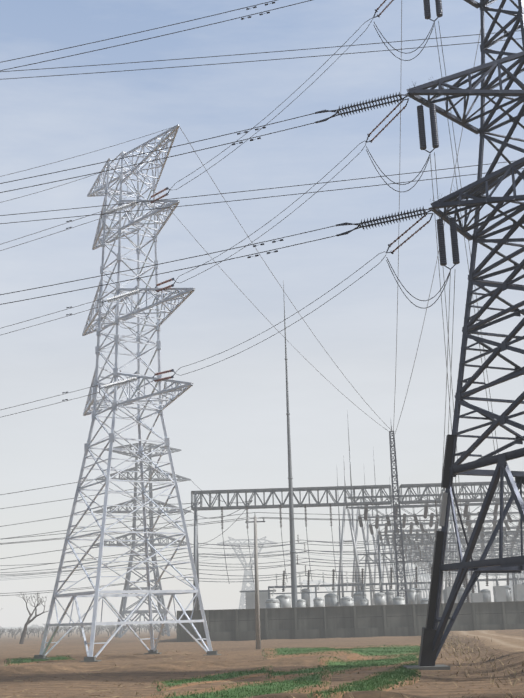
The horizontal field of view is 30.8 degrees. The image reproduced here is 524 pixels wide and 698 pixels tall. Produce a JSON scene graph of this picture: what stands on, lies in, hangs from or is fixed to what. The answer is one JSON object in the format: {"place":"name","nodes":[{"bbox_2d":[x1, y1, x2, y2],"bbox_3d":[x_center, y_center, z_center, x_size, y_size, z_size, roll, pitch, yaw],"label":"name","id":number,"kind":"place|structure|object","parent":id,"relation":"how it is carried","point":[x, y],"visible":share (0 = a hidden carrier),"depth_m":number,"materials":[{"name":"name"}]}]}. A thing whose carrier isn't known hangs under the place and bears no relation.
{"place":"outdoors","nodes":[
{"label":"outdoors","id":0,"kind":"place"},
{"bbox_2d":[0,623,523,697],"bbox_3d":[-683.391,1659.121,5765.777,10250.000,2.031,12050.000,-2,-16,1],"label":"ground","id":1,"kind":"structure","parent":0,"point":[129,642],"depth_m":41.31,"materials":[{"name":"brown soil"}]},
{"bbox_2d":[7,656,70,665],"bbox_3d":[-11.504,16.170,49.470,3.537,0.154,10.535,2,-16,-13],"label":"grass patch","id":2,"kind":"object","parent":1,"relation":"on","point":[35,661],"visible":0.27,"depth_m":47.56,"materials":[{"name":"plant"}]},
{"bbox_2d":[0,592,176,643],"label":"bare trees","id":3,"kind":"object","parent":1,"relation":"on","point":[25,631],"visible":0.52,"depth_m":172.44,"materials":[{"name":"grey plant"}]},
{"bbox_2d":[0,619,176,630],"bbox_3d":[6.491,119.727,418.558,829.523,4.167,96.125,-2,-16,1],"label":"tree line","id":4,"kind":"object","parent":1,"relation":"on","point":[35,626],"visible":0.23,"depth_m":411.03,"materials":[{"name":"grey plant"}]},
{"bbox_2d":[39,124,212,656],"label":"tower","id":5,"kind":"structure","parent":1,"relation":"on","point":[94,410],"depth_m":53.11,"materials":[{"name":"silver metal"}]},
{"bbox_2d":[32,649,220,661],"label":"tower footings","id":6,"kind":"object","parent":1,"relation":"on","point":[86,659],"visible":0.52,"depth_m":48.71,"materials":[{"name":"concrete"}]},
{"bbox_2d":[93,443,190,637],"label":"tower","id":7,"kind":"structure","parent":1,"relation":"on","point":[127,586],"depth_m":146.48,"materials":[{"name":"grey metal"}]},
{"bbox_2d":[0,480,252,569],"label":"wires","id":8,"kind":"object","parent":7,"relation":"hanging from","point":[198,503],"visible":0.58,"depth_m":148.40,"materials":[{"name":"grey metal"}]},
{"bbox_2d":[4,644,420,697],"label":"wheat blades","id":9,"kind":"object","parent":1,"relation":"on","point":[373,680],"visible":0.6,"depth_m":33.12,"materials":[{"name":"green plant"}]},
{"bbox_2d":[153,666,271,690],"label":"grass","id":10,"kind":"object","parent":1,"relation":"on","point":[192,683],"visible":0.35,"depth_m":32.84,"materials":[{"name":"green plant"}]},
{"bbox_2d":[139,672,331,697],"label":"grass","id":11,"kind":"object","parent":1,"relation":"on","point":[243,685],"visible":0.44,"depth_m":28.32,"materials":[{"name":"green plant"}]},
{"bbox_2d":[254,517,260,649],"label":"utility pole","id":12,"kind":"object","parent":1,"relation":"on","point":[257,625],"visible":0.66,"depth_m":65.03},
{"bbox_2d":[0,536,522,608],"bbox_3d":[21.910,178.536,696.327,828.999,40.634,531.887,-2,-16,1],"label":"distant transmission towers","id":13,"kind":"structure","parent":1,"relation":"on","point":[252,586],"depth_m":452.55,"materials":[{"name":"grey metal"}]},
{"bbox_2d":[0,646,522,697],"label":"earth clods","id":14,"kind":"object","parent":1,"relation":"on","point":[114,684],"visible":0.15,"depth_m":32.72,"materials":[{"name":"brown soil"}]},
{"bbox_2d":[3,633,523,697],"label":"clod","id":15,"kind":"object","parent":1,"relation":"on","point":[461,649],"depth_m":38.25,"materials":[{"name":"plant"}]},
{"bbox_2d":[268,666,324,678],"bbox_3d":[1.522,12.464,36.725,1.958,0.143,8.715,-11,-18,29],"label":"grass patch","id":16,"kind":"object","parent":1,"relation":"on","point":[278,675],"visible":0.33,"depth_m":36.35,"materials":[{"name":"green plant"}]},
{"bbox_2d":[264,644,419,659],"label":"grass","id":17,"kind":"object","parent":1,"relation":"on","point":[350,656],"visible":0.4,"depth_m":50.20,"materials":[{"name":"green plant"}]},
{"bbox_2d":[177,601,523,641],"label":"perimeter wall","id":18,"kind":"structure","parent":1,"relation":"on","point":[228,625],"depth_m":96.50,"materials":[{"name":"concrete"}]},
{"bbox_2d":[209,606,523,631],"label":"wall joints","id":19,"kind":"object","parent":18,"relation":"attached to","point":[357,626],"depth_m":96.63,"materials":[{"name":"grey concrete"}]},
{"bbox_2d":[191,280,523,609],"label":"substation gantry","id":20,"kind":"object","parent":1,"relation":"on","point":[291,506],"visible":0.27,"depth_m":111.50,"materials":[{"name":"grey metal"}]},
{"bbox_2d":[0,1,519,595],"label":"thin wires","id":21,"kind":"object","parent":20,"relation":"attached to","point":[150,397],"visible":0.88,"depth_m":66.67,"materials":[{"name":"grey metal"}]},
{"bbox_2d":[221,498,522,602],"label":"insulators","id":22,"kind":"object","parent":20,"relation":"hanging from","point":[468,524],"visible":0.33,"depth_m":135.31,"materials":[{"name":"grey ceramic"}]},
{"bbox_2d":[312,662,418,697],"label":"grass","id":23,"kind":"object","parent":1,"relation":"on","point":[385,689],"visible":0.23,"depth_m":27.93,"materials":[{"name":"green plant"}]},
{"bbox_2d":[319,655,418,674],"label":"grass","id":24,"kind":"object","parent":1,"relation":"on","point":[324,659],"visible":0.4,"depth_m":41.23,"materials":[{"name":"green plant"}]},
{"bbox_2d":[245,513,523,608],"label":"substation equipment","id":25,"kind":"object","parent":1,"relation":"on","point":[501,593],"visible":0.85,"depth_m":104.87,"materials":[{"name":"grey metal"}]},
{"bbox_2d":[404,664,450,669],"bbox_3d":[6.229,12.244,36.138,1.600,0.420,1.600,-2,-16,1],"label":"pad","id":26,"kind":"object","parent":1,"relation":"on","point":[440,667],"visible":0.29,"depth_m":35.42,"materials":[{"name":"concrete"}]},
{"bbox_2d":[337,455,523,604],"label":"substation support structures","id":27,"kind":"object","parent":1,"relation":"on","point":[420,575],"visible":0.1,"depth_m":146.81,"materials":[{"name":"grey metal"}]},
{"bbox_2d":[406,0,523,658],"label":"tower","id":28,"kind":"structure","parent":1,"relation":"on","point":[477,190],"depth_m":37.79,"materials":[{"name":"metal"}]},
{"bbox_2d":[418,434,455,666],"bbox_3d":[6.842,7.885,37.136,2.235,9.046,0.702,-6,-16,16],"label":"tower leg","id":29,"kind":"object","parent":28,"relation":"attached to","point":[427,656],"visible":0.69,"depth_m":36.64,"materials":[{"name":"grey paint"}]},
{"bbox_2d":[438,492,447,525],"bbox_3d":[7.120,6.301,37.387,0.426,1.335,0.435,-2,-16,1],"label":"band","id":30,"kind":"object","parent":28,"relation":"attached to","point":[443,509],"visible":0.79,"depth_m":37.24,"materials":[{"name":"grey paint"}]},
{"bbox_2d":[0,0,523,626],"label":"sky","id":31,"kind":"structure","parent":0,"point":[229,428],"materials":[{"name":"blue"}]},
{"bbox_2d":[103,0,459,388],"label":"insulators","id":32,"kind":"object","parent":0,"point":[435,143],"depth_m":37.38,"materials":[{"name":"black ceramic"}]},
{"bbox_2d":[0,0,523,521],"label":"conductors","id":33,"kind":"object","parent":32,"relation":"attached to","point":[448,388],"visible":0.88,"depth_m":42.40,"materials":[{"name":"grey metal"}]},
{"bbox_2d":[62,2,462,400],"bbox_3d":[-3.112,-7.167,44.898,6.136,14.902,26.186,13,-21,-42],"label":"line hardware","id":34,"kind":"object","parent":33,"relation":"on","point":[341,224],"visible":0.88,"depth_m":37.99,"materials":[{"name":"metal"}]},
{"bbox_2d":[180,426,523,603],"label":"substation busbars","id":35,"kind":"object","parent":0,"point":[396,558],"visible":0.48,"depth_m":119.27,"materials":[{"name":"grey metal"}]},
{"bbox_2d":[450,630,523,652],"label":"dirt road","id":36,"kind":"structure","parent":0,"point":[507,642],"depth_m":60.00,"materials":[{"name":"brown soil"}]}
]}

